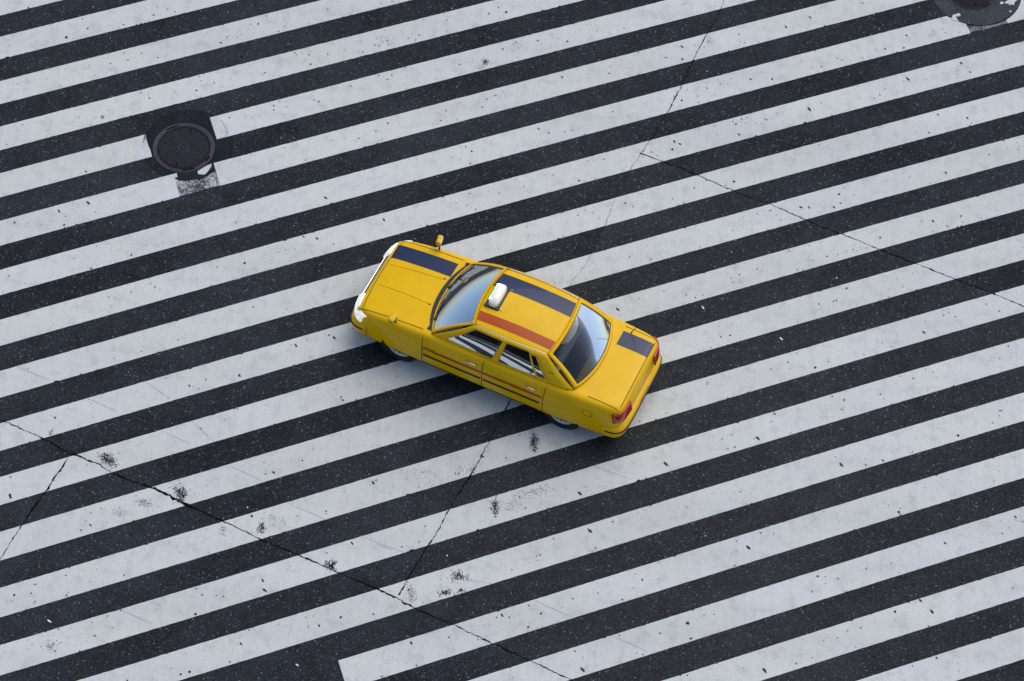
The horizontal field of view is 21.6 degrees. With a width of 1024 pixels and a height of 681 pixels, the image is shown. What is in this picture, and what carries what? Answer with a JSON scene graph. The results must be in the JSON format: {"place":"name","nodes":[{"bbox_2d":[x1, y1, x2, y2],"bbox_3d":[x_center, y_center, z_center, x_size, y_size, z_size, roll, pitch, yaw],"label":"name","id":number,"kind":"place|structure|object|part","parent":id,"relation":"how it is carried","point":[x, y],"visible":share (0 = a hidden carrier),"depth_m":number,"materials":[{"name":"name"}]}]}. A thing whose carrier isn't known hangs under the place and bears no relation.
{"place":"outdoors","nodes":[
{"label":"outdoors","id":0,"kind":"place"},
{"bbox_2d":[0,0,1023,680],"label":"road","id":1,"kind":"structure","parent":0,"point":[318,658],"depth_m":42.31,"materials":[{"name":"black asphalt"}]},
{"bbox_2d":[0,0,60,14],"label":"crosswalk stripe","id":2,"kind":"object","parent":1,"relation":"on","point":[8,6],"visible":1,"depth_m":44.43,"materials":[{"name":"white paint"}]},
{"bbox_2d":[0,0,234,58],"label":"crosswalk stripe","id":3,"kind":"object","parent":1,"relation":"on","point":[54,34],"visible":1,"depth_m":44.26,"materials":[{"name":"white paint"}]},
{"bbox_2d":[152,123,214,172],"bbox_3d":[-5.242,-3.079,42.914,0.994,0.020,0.994,9,57,3],"label":"manhole cover","id":4,"kind":"object","parent":1,"relation":"on","point":[182,147],"visible":1,"depth_m":42.91,"materials":[{"name":"metal"}]},
{"bbox_2d":[0,0,408,103],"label":"crosswalk stripe","id":5,"kind":"object","parent":1,"relation":"on","point":[168,49],"visible":1,"depth_m":44.07,"materials":[{"name":"white paint"}]},
{"bbox_2d":[0,0,581,149],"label":"crosswalk stripe","id":6,"kind":"object","parent":1,"relation":"on","point":[182,91],"visible":1,"depth_m":43.87,"materials":[{"name":"white paint"}]},
{"bbox_2d":[0,0,752,196],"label":"crosswalk stripe","id":7,"kind":"object","parent":1,"relation":"on","point":[32,176],"visible":1,"depth_m":43.81,"materials":[{"name":"white paint"}]},
{"bbox_2d":[0,0,923,245],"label":"crosswalk stripe","id":8,"kind":"object","parent":1,"relation":"on","point":[141,194],"visible":1,"depth_m":43.52,"materials":[{"name":"white paint"}]},
{"bbox_2d":[40,28,938,650],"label":"worn scuffs","id":9,"kind":"object","parent":1,"relation":"on","point":[182,492],"visible":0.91,"depth_m":39.44,"materials":[{"name":"black asphalt"}]},
{"bbox_2d":[350,235,661,437],"bbox_3d":[-0.082,-0.222,40.317,4.616,1.580,1.756,22,58,12],"label":"taxi","id":10,"kind":"object","parent":1,"relation":"on","point":[559,356],"visible":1,"depth_m":39.90,"materials":[{"name":"yellow metal"}]},
{"bbox_3d":[-0.888,0.302,40.159,1.001,0.652,0.110,23,59,12],"label":"door","id":11,"kind":"part","parent":10,"relation":"part of","materials":[{"name":"yellow metal"}]},
{"bbox_3d":[-0.558,-0.011,39.713,0.894,0.392,0.159,22,58,12],"label":"side window","id":12,"kind":"part","parent":10,"relation":"part of","materials":[{"name":"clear glass"}]},
{"bbox_3d":[0.013,0.681,39.948,1.000,0.652,0.104,22,58,12],"label":"door","id":13,"kind":"part","parent":10,"relation":"part of","materials":[{"name":"yellow metal"}]},
{"bbox_3d":[0.111,0.270,39.558,0.631,0.392,0.153,22,58,12],"label":"side window","id":14,"kind":"part","parent":10,"relation":"part of","materials":[{"name":"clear glass"}]},
{"bbox_3d":[0.377,0.390,39.494,0.086,0.334,0.333,-33,64,-22],"label":"side window","id":15,"kind":"part","parent":10,"relation":"part of","materials":[{"name":"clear glass"}]},
{"bbox_3d":[1.068,0.022,39.718,0.614,0.425,1.225,22,58,12],"label":"rear window","id":16,"kind":"part","parent":10,"relation":"part of","materials":[{"name":"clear glass"}]},
{"bbox_2d":[0,338,1023,674],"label":"crosswalk stripe","id":17,"kind":"object","parent":1,"relation":"on","point":[298,570],"visible":1,"depth_m":39.48,"materials":[{"name":"white paint"}]},
{"bbox_2d":[0,285,1023,616],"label":"crosswalk stripe","id":18,"kind":"object","parent":1,"relation":"on","point":[172,551],"visible":0.95,"depth_m":39.91,"materials":[{"name":"white paint"}]},
{"bbox_2d":[0,41,1023,345],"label":"crosswalk stripe","id":19,"kind":"object","parent":1,"relation":"on","point":[276,255],"visible":1,"depth_m":42.65,"materials":[{"name":"white paint"}]},
{"bbox_2d":[0,87,1023,397],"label":"crosswalk stripe","id":20,"kind":"object","parent":1,"relation":"on","point":[354,283],"visible":0.93,"depth_m":42.28,"materials":[{"name":"white paint"}]},
{"bbox_2d":[0,234,1023,560],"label":"crosswalk stripe","id":21,"kind":"object","parent":1,"relation":"on","point":[74,524],"visible":0.81,"depth_m":40.28,"materials":[{"name":"white paint"}]},
{"bbox_2d":[0,0,1023,294],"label":"crosswalk stripe","id":22,"kind":"object","parent":1,"relation":"on","point":[210,224],"visible":1,"depth_m":43.08,"materials":[{"name":"white paint"}]},
{"bbox_2d":[0,183,1023,504],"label":"crosswalk stripe","id":23,"kind":"object","parent":1,"relation":"on","point":[404,373],"visible":0.82,"depth_m":40.76,"materials":[{"name":"white paint"}]},
{"bbox_2d":[0,135,1023,450],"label":"crosswalk stripe","id":24,"kind":"object","parent":1,"relation":"on","point":[560,275],"visible":0.86,"depth_m":41.94,"materials":[{"name":"white paint"}]},
{"bbox_2d":[0,0,1023,680],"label":"pavement spots","id":25,"kind":"object","parent":1,"relation":"on","point":[554,282],"visible":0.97,"depth_m":41.08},
{"bbox_2d":[78,393,1023,680],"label":"crosswalk stripe","id":26,"kind":"object","parent":1,"relation":"on","point":[556,549],"visible":1,"depth_m":39.19,"materials":[{"name":"white paint"}]},
{"bbox_2d":[338,449,1023,680],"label":"crosswalk stripe","id":27,"kind":"object","parent":1,"relation":"on","point":[439,644],"visible":1,"depth_m":39.03,"materials":[{"name":"white paint"}]},
{"bbox_2d":[408,162,1023,680],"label":"road slab","id":28,"kind":"structure","parent":1,"relation":"on","point":[800,620],"depth_m":39.87,"materials":[{"name":"black asphalt"}]},
{"bbox_2d":[469,507,1023,680],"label":"crosswalk stripe","id":29,"kind":"object","parent":1,"relation":"on","point":[754,605],"visible":1,"depth_m":38.79,"materials":[{"name":"white paint"}]},
{"bbox_2d":[663,566,1023,680],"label":"crosswalk stripe","id":30,"kind":"object","parent":1,"relation":"on","point":[948,604],"visible":1,"depth_m":38.58,"materials":[{"name":"white paint"}]},
{"bbox_2d":[858,627,1023,680],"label":"crosswalk stripe","id":31,"kind":"object","parent":1,"relation":"on","point":[969,660],"visible":1,"depth_m":38.37,"materials":[{"name":"white paint"}]},
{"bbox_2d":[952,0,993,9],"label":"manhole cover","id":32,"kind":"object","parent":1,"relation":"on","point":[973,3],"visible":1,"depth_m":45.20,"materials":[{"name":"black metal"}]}
]}

